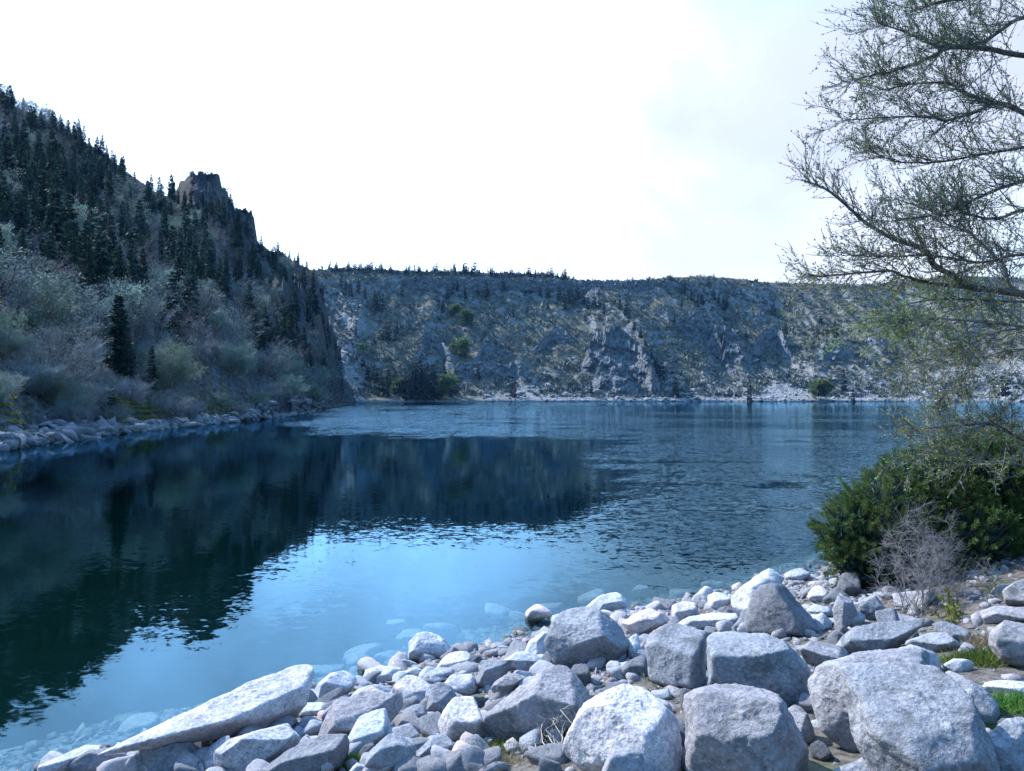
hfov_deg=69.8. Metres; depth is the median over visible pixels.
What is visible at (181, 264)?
fir tree
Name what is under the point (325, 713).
stone
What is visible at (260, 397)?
bank tree
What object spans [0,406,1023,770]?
ground
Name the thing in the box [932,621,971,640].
rock
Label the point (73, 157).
fir tree
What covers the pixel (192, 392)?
bank tree
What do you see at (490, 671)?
rock
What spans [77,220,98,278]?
fir tree
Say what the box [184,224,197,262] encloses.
fir tree
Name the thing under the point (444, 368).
spruce tree
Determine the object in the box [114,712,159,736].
sunken rock
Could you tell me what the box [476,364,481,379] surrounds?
spruce tree
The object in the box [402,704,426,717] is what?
rock
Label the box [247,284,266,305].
bare tree
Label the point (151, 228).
bare tree
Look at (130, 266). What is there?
fir tree
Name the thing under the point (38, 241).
bare tree
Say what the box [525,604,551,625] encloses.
rock
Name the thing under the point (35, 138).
bare tree
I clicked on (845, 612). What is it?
rock
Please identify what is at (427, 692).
stone
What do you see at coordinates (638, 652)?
stone
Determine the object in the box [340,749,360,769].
grass tuft
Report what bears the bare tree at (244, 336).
on the hillside at (211, 384)
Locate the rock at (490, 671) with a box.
[475,659,513,687]
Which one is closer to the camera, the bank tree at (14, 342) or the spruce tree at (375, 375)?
the bank tree at (14, 342)
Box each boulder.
[37,745,106,770]
[68,747,127,770]
[98,664,314,754]
[124,741,199,770]
[213,723,300,770]
[262,734,349,770]
[266,714,297,728]
[315,671,356,698]
[318,690,403,736]
[348,708,390,745]
[361,733,415,770]
[392,675,431,698]
[408,631,451,661]
[438,696,483,741]
[483,665,590,740]
[504,651,542,670]
[544,607,628,668]
[562,683,682,770]
[586,592,626,611]
[602,739,660,770]
[621,608,669,634]
[645,623,706,689]
[679,613,738,629]
[683,683,808,770]
[707,631,810,706]
[731,568,783,610]
[744,583,821,636]
[788,705,816,743]
[797,641,848,665]
[807,648,929,752]
[833,757,869,770]
[836,619,924,653]
[840,661,999,770]
[905,632,960,651]
[945,671,999,724]
[979,606,1023,623]
[983,680,1023,694]
[988,620,1023,667]
[988,717,1023,770]
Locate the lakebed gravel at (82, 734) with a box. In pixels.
[0,554,830,770]
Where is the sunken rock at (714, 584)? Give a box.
[701,580,726,589]
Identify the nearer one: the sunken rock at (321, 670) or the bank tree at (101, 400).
the sunken rock at (321, 670)
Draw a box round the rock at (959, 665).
[942,659,973,671]
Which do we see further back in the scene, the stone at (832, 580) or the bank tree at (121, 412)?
the bank tree at (121, 412)
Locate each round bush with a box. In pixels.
[356,343,366,349]
[391,377,408,391]
[431,373,461,398]
[447,303,464,315]
[450,337,475,357]
[455,309,476,325]
[806,378,836,399]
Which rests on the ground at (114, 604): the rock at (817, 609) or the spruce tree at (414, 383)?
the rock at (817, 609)
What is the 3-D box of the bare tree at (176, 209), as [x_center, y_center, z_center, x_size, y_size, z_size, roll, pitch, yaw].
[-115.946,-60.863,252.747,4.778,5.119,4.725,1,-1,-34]
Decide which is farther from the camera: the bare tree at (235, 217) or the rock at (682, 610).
the bare tree at (235, 217)
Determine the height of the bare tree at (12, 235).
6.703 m
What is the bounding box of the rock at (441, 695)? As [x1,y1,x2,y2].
[427,682,456,713]
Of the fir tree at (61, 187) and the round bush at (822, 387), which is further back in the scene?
the round bush at (822, 387)
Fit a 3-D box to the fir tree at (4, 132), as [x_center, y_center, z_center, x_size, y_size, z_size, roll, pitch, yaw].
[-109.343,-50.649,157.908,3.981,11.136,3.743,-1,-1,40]
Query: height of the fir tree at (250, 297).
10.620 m
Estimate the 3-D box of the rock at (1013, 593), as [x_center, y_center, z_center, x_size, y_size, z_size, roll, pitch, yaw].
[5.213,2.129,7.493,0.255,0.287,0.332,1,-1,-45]
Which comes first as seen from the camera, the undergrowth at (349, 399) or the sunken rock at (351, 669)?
the sunken rock at (351, 669)
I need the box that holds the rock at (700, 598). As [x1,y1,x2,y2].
[691,586,712,608]
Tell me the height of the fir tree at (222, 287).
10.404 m
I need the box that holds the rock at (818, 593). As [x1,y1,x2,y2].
[807,585,828,601]
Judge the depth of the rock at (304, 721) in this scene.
6.29 m
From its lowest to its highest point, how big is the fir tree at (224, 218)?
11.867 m
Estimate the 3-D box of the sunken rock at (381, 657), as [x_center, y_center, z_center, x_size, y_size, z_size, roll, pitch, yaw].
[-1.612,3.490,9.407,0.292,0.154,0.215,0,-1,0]
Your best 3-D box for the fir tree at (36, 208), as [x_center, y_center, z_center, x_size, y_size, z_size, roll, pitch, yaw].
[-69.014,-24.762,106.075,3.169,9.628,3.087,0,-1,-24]
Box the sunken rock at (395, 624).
[386,619,405,630]
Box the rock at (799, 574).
[784,568,810,580]
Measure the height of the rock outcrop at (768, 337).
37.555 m
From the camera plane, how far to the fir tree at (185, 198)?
244.23 m
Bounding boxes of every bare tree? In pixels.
[0,81,8,90]
[0,108,11,134]
[0,116,11,135]
[0,220,20,257]
[0,221,28,256]
[0,239,37,314]
[0,244,32,305]
[0,254,43,321]
[0,268,90,340]
[2,105,22,124]
[2,164,25,202]
[3,245,65,300]
[4,175,26,202]
[6,238,31,268]
[7,112,32,138]
[8,262,62,320]
[11,230,39,255]
[12,96,28,115]
[16,93,38,117]
[16,250,80,304]
[18,123,33,148]
[24,98,54,118]
[25,220,63,272]
[28,130,50,152]
[34,125,62,146]
[37,108,59,126]
[38,107,59,123]
[39,115,59,130]
[41,133,61,153]
[42,288,91,328]
[44,123,70,150]
[45,195,108,236]
[47,263,80,299]
[53,284,100,340]
[55,254,103,288]
[57,119,71,132]
[58,130,74,153]
[58,284,128,340]
[64,283,105,324]
[65,186,102,224]
[78,286,112,321]
[87,276,151,325]
[100,191,119,220]
[100,275,179,338]
[101,195,128,210]
[106,274,134,307]
[107,241,134,262]
[110,207,127,227]
[113,175,145,201]
[114,304,160,351]
[116,203,149,232]
[120,192,149,216]
[123,239,154,274]
[126,272,181,333]
[129,209,151,224]
[130,215,157,242]
[135,233,162,267]
[135,291,158,340]
[138,212,162,237]
[141,308,177,349]
[144,255,168,284]
[144,265,178,301]
[146,249,163,278]
[149,209,163,229]
[149,224,163,243]
[150,182,166,205]
[150,254,175,278]
[150,280,169,307]
[151,283,164,305]
[154,261,184,290]
[167,300,207,349]
[168,213,180,230]
[172,213,199,229]
[173,202,181,213]
[173,279,186,306]
[176,280,213,311]
[176,315,214,345]
[177,286,225,333]
[180,208,201,229]
[182,281,223,318]
[187,316,215,347]
[192,227,207,247]
[193,224,205,238]
[195,277,224,309]
[197,324,225,349]
[199,228,220,247]
[200,306,243,340]
[201,212,216,236]
[202,308,227,331]
[203,295,228,321]
[208,220,227,238]
[211,236,226,264]
[211,296,240,325]
[214,230,227,246]
[217,233,237,250]
[217,322,241,347]
[218,333,239,358]
[222,244,242,266]
[222,298,250,328]
[226,276,246,304]
[226,304,267,347]
[226,315,258,345]
[227,202,241,215]
[227,244,252,267]
[228,331,258,359]
[229,208,243,224]
[229,280,241,301]
[232,289,246,309]
[237,276,257,296]
[238,285,266,311]
[239,228,255,248]
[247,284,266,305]
[249,278,271,301]
[250,293,272,321]
[256,342,284,373]
[258,261,276,277]
[258,302,286,333]
[265,286,283,302]
[266,336,294,368]
[267,281,282,310]
[269,335,292,356]
[275,260,294,278]
[286,341,308,370]
[292,340,314,364]
[294,356,316,386]
[298,265,314,279]
[302,329,322,356]
[315,272,326,289]
[318,294,328,308]
[326,329,340,348]
[329,357,341,373]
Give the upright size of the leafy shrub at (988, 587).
0.560 m
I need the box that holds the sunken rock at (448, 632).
[422,622,457,644]
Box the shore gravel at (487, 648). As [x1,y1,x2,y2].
[0,546,1023,770]
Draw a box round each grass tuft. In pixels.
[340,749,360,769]
[466,742,529,770]
[482,734,523,758]
[934,644,1018,670]
[947,628,988,650]
[985,721,997,729]
[989,687,1023,717]
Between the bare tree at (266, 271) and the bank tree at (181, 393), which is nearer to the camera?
the bank tree at (181, 393)
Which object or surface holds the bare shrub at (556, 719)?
on the ground at (114, 604)
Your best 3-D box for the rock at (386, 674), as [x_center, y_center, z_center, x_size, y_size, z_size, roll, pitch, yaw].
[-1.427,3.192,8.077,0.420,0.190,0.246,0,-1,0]
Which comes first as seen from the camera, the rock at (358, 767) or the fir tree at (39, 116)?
the rock at (358, 767)
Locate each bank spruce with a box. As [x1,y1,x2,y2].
[100,294,140,378]
[104,386,119,410]
[120,336,137,384]
[143,345,159,397]
[266,332,272,355]
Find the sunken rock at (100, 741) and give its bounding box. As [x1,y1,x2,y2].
[81,738,106,746]
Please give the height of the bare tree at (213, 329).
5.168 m
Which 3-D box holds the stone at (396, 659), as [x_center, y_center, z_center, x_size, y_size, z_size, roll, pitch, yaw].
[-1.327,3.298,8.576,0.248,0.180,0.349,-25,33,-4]
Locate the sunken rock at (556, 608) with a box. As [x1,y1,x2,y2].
[541,602,564,615]
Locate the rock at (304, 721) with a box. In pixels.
[298,716,320,727]
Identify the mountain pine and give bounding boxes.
[806,424,1023,589]
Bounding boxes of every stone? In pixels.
[39,751,62,764]
[96,755,131,770]
[173,761,199,770]
[175,749,200,765]
[192,746,208,760]
[194,740,214,747]
[201,736,229,762]
[206,767,226,770]
[235,725,261,736]
[245,759,269,770]
[299,719,322,737]
[299,737,310,743]
[307,690,317,702]
[311,682,316,688]
[316,710,323,719]
[321,762,334,770]
[322,696,347,709]
[322,706,330,721]
[348,740,362,757]
[351,684,375,695]
[355,675,369,686]
[357,657,380,672]
[362,767,377,770]
[364,670,380,682]
[378,767,390,770]
[388,652,407,666]
[392,671,407,683]
[394,756,419,770]
[395,710,419,730]
[397,662,407,670]
[401,659,417,666]
[403,697,418,707]
[411,693,424,702]
[412,737,428,749]
[416,755,445,770]
[418,666,435,677]
[420,653,434,661]
[423,667,454,679]
[424,678,434,683]
[424,689,430,696]
[431,745,449,756]
[452,740,470,750]
[458,641,477,652]
[460,731,472,741]
[460,745,484,770]
[480,710,487,718]
[481,698,502,710]
[483,684,491,692]
[483,737,495,743]
[483,746,501,766]
[488,690,509,699]
[497,648,507,656]
[501,640,510,645]
[504,743,517,752]
[517,675,534,686]
[519,727,541,750]
[529,659,553,675]
[546,729,563,741]
[587,657,605,669]
[591,675,602,679]
[591,677,599,685]
[595,688,606,695]
[606,661,620,677]
[606,661,627,679]
[610,611,627,620]
[618,651,627,662]
[625,672,638,681]
[629,648,646,658]
[635,606,645,609]
[639,634,647,640]
[645,601,662,610]
[667,616,679,623]
[703,630,714,637]
[704,626,717,631]
[716,620,733,631]
[732,582,741,589]
[737,622,747,632]
[739,608,746,617]
[804,629,815,635]
[829,578,837,587]
[852,611,865,625]
[873,591,892,598]
[882,586,896,592]
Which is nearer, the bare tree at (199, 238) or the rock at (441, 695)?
the rock at (441, 695)
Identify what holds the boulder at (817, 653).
on the ground at (114, 604)
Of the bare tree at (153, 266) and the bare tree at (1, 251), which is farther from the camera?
the bare tree at (153, 266)
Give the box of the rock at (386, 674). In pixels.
[363,665,401,683]
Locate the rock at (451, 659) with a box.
[437,651,470,666]
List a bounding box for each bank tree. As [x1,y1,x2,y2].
[0,301,39,361]
[0,314,112,386]
[0,354,76,394]
[0,369,22,399]
[0,372,32,394]
[1,348,44,375]
[11,361,81,401]
[39,397,97,425]
[44,383,98,406]
[47,389,91,415]
[64,375,115,413]
[69,379,112,403]
[77,368,127,393]
[79,337,114,370]
[81,365,127,401]
[98,402,137,422]
[114,373,156,405]
[136,338,159,363]
[137,336,205,393]
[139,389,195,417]
[160,382,198,403]
[170,383,199,397]
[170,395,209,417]
[184,333,216,361]
[199,337,227,359]
[209,390,228,405]
[211,340,259,376]
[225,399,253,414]
[243,357,257,374]
[245,388,279,403]
[248,345,293,377]
[254,383,288,406]
[255,377,293,400]
[270,346,303,380]
[277,371,311,397]
[301,379,331,402]
[311,366,334,386]
[318,365,329,379]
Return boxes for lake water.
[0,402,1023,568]
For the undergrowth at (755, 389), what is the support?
on the hillside at (368, 327)
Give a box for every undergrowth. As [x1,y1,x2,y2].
[0,106,356,436]
[310,266,1023,397]
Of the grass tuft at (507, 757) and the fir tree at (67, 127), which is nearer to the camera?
the grass tuft at (507, 757)
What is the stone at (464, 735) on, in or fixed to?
on the ground at (114, 604)
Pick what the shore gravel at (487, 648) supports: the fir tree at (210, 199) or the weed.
the weed
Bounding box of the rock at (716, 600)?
[707,592,730,608]
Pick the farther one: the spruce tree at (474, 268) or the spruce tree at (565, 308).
the spruce tree at (474, 268)
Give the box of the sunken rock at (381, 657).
[374,650,394,662]
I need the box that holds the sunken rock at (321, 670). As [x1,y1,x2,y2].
[312,664,345,677]
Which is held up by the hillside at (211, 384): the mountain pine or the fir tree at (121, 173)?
the fir tree at (121, 173)
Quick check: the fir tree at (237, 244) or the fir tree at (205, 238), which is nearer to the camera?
the fir tree at (205, 238)
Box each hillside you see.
[0,110,353,429]
[309,268,1023,406]
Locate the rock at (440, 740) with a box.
[416,733,453,756]
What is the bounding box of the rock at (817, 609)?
[806,604,832,616]
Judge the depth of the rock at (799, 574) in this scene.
12.25 m
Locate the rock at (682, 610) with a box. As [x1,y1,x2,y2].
[672,601,699,619]
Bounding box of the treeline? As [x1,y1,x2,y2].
[318,263,968,284]
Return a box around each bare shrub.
[532,688,588,746]
[862,494,1011,617]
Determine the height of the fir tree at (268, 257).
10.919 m
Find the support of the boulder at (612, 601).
on the ground at (114, 604)
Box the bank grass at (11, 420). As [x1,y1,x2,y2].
[0,389,335,432]
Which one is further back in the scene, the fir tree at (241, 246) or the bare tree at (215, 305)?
the fir tree at (241, 246)
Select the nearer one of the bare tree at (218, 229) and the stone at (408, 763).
the stone at (408, 763)
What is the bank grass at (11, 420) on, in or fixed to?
on the hillside at (211, 384)
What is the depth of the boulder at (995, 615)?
6.77 m
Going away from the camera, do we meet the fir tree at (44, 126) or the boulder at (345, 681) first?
the boulder at (345, 681)
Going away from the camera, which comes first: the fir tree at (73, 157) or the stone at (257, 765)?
the stone at (257, 765)
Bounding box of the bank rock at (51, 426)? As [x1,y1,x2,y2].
[46,423,57,428]
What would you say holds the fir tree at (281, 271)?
on the hillside at (211, 384)
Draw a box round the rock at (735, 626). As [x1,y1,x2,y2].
[731,618,743,630]
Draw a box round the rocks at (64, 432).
[0,398,353,511]
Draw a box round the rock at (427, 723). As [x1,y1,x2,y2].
[416,711,441,736]
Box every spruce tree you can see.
[338,272,343,286]
[348,280,353,296]
[356,277,360,293]
[360,351,365,367]
[365,362,370,381]
[370,364,379,382]
[371,289,376,306]
[372,291,379,312]
[376,288,387,310]
[376,372,384,391]
[380,373,391,396]
[382,323,388,339]
[386,323,391,341]
[386,365,391,386]
[391,365,398,390]
[393,327,396,339]
[395,318,399,333]
[398,370,403,393]
[399,284,405,296]
[400,371,409,397]
[401,368,414,400]
[407,366,415,398]
[410,361,428,399]
[410,366,419,400]
[411,362,420,397]
[417,363,430,401]
[424,364,435,401]
[429,364,439,398]
[431,367,443,400]
[441,298,444,312]
[442,358,446,374]
[445,285,449,298]
[450,279,455,294]
[451,367,459,393]
[472,262,477,271]
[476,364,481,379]
[483,283,488,299]
[509,377,517,397]
[545,283,550,297]
[556,284,561,299]
[560,288,568,309]
[566,287,573,303]
[573,285,580,300]
[580,289,585,303]
[591,294,596,306]
[596,296,601,308]
[618,299,621,308]
[623,298,628,315]
[627,309,631,322]
[654,356,659,373]
[658,361,664,379]
[671,377,680,396]
[680,279,685,293]
[689,288,693,300]
[699,291,705,304]
[721,299,725,310]
[744,327,748,341]
[746,380,753,401]
[769,300,776,316]
[783,320,787,334]
[815,325,819,339]
[831,321,838,337]
[840,370,846,390]
[965,381,972,397]
[989,373,997,393]
[999,368,1012,396]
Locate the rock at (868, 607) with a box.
[854,595,885,619]
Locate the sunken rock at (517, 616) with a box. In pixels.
[509,611,524,621]
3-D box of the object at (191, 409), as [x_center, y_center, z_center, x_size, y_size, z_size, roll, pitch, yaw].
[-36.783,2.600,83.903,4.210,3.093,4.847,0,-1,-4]
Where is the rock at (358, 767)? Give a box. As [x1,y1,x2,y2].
[350,763,364,770]
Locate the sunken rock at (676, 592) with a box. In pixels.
[669,589,693,598]
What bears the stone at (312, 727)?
on the shore gravel at (487, 648)
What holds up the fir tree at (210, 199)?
on the hillside at (211, 384)
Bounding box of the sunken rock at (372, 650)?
[342,643,380,665]
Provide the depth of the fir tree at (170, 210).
227.20 m
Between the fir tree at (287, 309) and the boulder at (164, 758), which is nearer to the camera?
the boulder at (164, 758)
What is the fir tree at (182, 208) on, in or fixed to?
on the hillside at (211, 384)
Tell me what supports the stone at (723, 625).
on the shore gravel at (487, 648)
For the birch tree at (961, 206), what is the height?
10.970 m
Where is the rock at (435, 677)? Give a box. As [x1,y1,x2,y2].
[422,671,446,682]
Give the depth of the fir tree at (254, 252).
242.96 m
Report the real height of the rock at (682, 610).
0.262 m
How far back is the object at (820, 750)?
4.22 m
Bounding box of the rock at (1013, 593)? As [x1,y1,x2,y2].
[1002,579,1023,605]
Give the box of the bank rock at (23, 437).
[15,433,26,443]
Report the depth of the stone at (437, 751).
4.98 m
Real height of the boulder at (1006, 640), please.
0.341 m
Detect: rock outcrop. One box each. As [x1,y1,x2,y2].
[173,170,221,204]
[193,180,228,214]
[227,208,256,245]
[268,275,311,322]
[283,314,328,362]
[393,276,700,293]
[418,331,455,363]
[451,361,527,378]
[475,335,498,364]
[532,326,573,352]
[581,321,659,393]
[592,360,637,395]
[668,311,709,340]
[707,325,751,367]
[750,324,790,360]
[815,334,853,363]
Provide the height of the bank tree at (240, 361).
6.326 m
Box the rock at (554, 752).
[525,743,568,764]
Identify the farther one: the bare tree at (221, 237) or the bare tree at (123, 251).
the bare tree at (221, 237)
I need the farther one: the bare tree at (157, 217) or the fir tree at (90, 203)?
the bare tree at (157, 217)
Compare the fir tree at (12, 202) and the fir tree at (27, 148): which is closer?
the fir tree at (12, 202)
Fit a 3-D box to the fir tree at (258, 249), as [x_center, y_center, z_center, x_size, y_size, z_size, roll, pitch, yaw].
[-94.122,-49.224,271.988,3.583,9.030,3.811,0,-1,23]
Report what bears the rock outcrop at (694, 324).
on the hillside at (368, 327)
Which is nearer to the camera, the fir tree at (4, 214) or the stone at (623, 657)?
the stone at (623, 657)
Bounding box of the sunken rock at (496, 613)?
[485,603,511,623]
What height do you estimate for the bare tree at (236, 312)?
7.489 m
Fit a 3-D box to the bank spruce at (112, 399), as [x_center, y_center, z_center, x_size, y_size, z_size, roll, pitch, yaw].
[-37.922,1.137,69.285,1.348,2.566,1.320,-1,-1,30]
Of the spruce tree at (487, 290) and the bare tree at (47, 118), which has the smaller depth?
the bare tree at (47, 118)
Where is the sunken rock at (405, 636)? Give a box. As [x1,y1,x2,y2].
[396,629,421,645]
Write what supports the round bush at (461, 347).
on the hillside at (368, 327)
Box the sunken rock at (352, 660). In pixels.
[346,653,373,668]
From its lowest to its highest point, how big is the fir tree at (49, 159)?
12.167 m
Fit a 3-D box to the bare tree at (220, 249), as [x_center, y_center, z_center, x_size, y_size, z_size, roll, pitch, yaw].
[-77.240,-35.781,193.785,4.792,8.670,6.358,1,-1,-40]
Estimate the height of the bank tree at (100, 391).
3.624 m
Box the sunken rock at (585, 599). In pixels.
[577,589,603,605]
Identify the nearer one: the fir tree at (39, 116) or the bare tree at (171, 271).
the bare tree at (171, 271)
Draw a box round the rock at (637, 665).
[621,655,647,676]
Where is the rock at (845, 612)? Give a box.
[833,595,857,626]
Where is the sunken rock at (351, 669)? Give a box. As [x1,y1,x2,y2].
[347,666,357,672]
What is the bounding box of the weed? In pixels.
[641,673,658,691]
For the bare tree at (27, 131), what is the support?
on the hillside at (211, 384)
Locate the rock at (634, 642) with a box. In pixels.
[628,634,640,658]
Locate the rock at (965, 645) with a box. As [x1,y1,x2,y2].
[957,642,976,654]
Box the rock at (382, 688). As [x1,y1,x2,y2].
[373,684,390,692]
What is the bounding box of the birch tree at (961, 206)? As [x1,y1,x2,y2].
[775,0,1023,497]
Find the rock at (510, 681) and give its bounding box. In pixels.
[491,673,525,692]
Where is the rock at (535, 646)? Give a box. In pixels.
[525,631,547,654]
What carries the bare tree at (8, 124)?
on the hillside at (211, 384)
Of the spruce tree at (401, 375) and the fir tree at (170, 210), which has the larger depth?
the spruce tree at (401, 375)
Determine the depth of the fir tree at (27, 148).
169.93 m
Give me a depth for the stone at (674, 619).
9.03 m
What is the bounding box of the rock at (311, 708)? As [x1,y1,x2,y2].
[299,702,324,716]
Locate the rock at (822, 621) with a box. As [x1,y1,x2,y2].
[813,613,831,630]
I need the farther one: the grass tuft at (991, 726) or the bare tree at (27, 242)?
the bare tree at (27, 242)
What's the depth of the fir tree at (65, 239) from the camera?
102.50 m
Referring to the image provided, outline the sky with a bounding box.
[0,0,1023,284]
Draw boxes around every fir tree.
[0,90,7,114]
[0,125,10,169]
[0,134,18,195]
[0,164,13,220]
[0,177,7,236]
[0,205,18,245]
[0,228,8,285]
[1,96,13,132]
[5,84,16,115]
[5,183,14,215]
[7,250,23,295]
[9,111,19,147]
[10,196,38,255]
[11,122,21,153]
[11,192,22,230]
[14,142,32,199]
[15,227,30,279]
[18,118,30,154]
[20,164,37,217]
[20,177,28,213]
[21,152,32,173]
[22,140,31,165]
[24,181,45,237]
[25,104,34,126]
[26,218,40,254]
[28,107,40,138]
[28,161,39,195]
[30,147,39,177]
[30,169,53,227]
[32,130,45,161]
[35,238,51,291]
[37,111,42,128]
[39,120,47,145]
[40,171,53,216]
[41,171,70,247]
[43,141,60,187]
[44,130,60,165]
[44,226,61,280]
[47,112,61,135]
[52,179,68,225]
[53,220,79,268]
[54,193,82,246]
[55,244,65,267]
[56,146,67,178]
[58,118,64,142]
[59,155,73,194]
[60,229,83,291]
[62,120,74,147]
[65,133,73,156]
[65,165,78,211]
[68,139,76,156]
[68,148,78,189]
[68,155,75,175]
[68,221,80,259]
[72,121,78,147]
[72,234,105,316]
[74,129,85,155]
[74,176,86,220]
[76,139,83,165]
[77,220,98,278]
[78,210,98,256]
[79,152,89,185]
[81,125,87,151]
[81,190,98,230]
[85,138,92,157]
[85,144,95,168]
[85,194,100,226]
[86,173,101,212]
[92,136,101,155]
[92,218,115,286]
[95,159,105,193]
[95,198,106,223]
[97,274,111,320]
[99,134,106,161]
[99,170,119,218]
[101,216,107,235]
[104,157,109,172]
[104,200,112,225]
[104,213,112,244]
[105,214,119,265]
[107,244,129,306]
[109,150,114,170]
[109,154,117,181]
[114,153,118,172]
[114,158,129,197]
[115,200,129,241]
[120,156,126,177]
[120,195,131,224]
[122,217,128,247]
[123,238,145,297]
[124,248,140,306]
[125,198,152,268]
[126,185,132,213]
[133,172,137,192]
[135,273,150,322]
[136,247,151,302]
[142,180,155,212]
[145,228,154,262]
[147,201,154,227]
[149,174,154,192]
[152,194,156,216]
[155,177,165,206]
[155,229,165,263]
[156,184,166,214]
[157,201,169,242]
[157,271,187,339]
[164,225,177,264]
[166,174,177,205]
[166,201,174,225]
[167,239,178,265]
[172,230,185,268]
[173,251,186,297]
[175,206,197,246]
[176,190,180,203]
[177,203,185,232]
[178,260,206,329]
[181,190,187,206]
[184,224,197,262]
[187,193,194,214]
[189,234,199,271]
[190,211,202,241]
[194,256,200,276]
[196,201,201,226]
[197,255,207,285]
[199,209,205,233]
[199,222,209,251]
[201,194,206,206]
[201,240,209,262]
[203,238,216,280]
[203,260,211,301]
[204,200,209,221]
[208,195,213,211]
[209,201,216,225]
[209,267,228,314]
[210,242,216,269]
[215,205,227,238]
[215,275,231,323]
[216,256,224,280]
[220,194,227,230]
[221,208,228,242]
[221,248,232,299]
[226,212,231,228]
[227,228,239,261]
[228,194,234,215]
[233,210,243,244]
[233,262,243,293]
[236,234,242,258]
[236,248,244,280]
[238,239,243,255]
[240,283,258,330]
[240,294,251,338]
[245,217,250,239]
[245,260,255,288]
[247,247,255,274]
[248,243,259,274]
[250,304,258,334]
[255,241,262,259]
[255,256,264,285]
[255,324,268,362]
[259,236,265,260]
[260,307,269,332]
[261,317,267,345]
[264,249,273,272]
[269,245,279,271]
[272,320,284,350]
[276,296,290,328]
[278,263,288,279]
[279,309,289,349]
[280,266,288,283]
[285,305,292,332]
[287,312,298,354]
[287,328,295,363]
[290,288,303,321]
[292,312,299,341]
[298,268,308,288]
[299,326,310,366]
[302,305,316,339]
[306,291,314,318]
[308,288,315,313]
[308,343,313,374]
[310,272,315,295]
[312,294,320,315]
[314,293,323,323]
[320,284,324,302]
[321,312,325,333]
[321,349,329,375]
[326,323,330,345]
[337,346,342,369]
[339,374,344,394]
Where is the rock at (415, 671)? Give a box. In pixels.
[405,666,421,676]
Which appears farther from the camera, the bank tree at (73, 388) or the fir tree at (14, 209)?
the fir tree at (14, 209)
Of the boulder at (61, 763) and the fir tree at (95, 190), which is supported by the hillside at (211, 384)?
the fir tree at (95, 190)
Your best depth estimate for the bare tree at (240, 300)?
167.02 m
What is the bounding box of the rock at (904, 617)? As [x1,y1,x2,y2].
[897,613,918,619]
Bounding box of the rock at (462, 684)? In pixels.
[445,674,475,694]
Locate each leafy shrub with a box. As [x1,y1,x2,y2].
[928,586,965,624]
[981,557,999,604]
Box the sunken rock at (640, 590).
[631,585,648,596]
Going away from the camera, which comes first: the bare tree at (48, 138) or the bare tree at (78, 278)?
the bare tree at (78, 278)

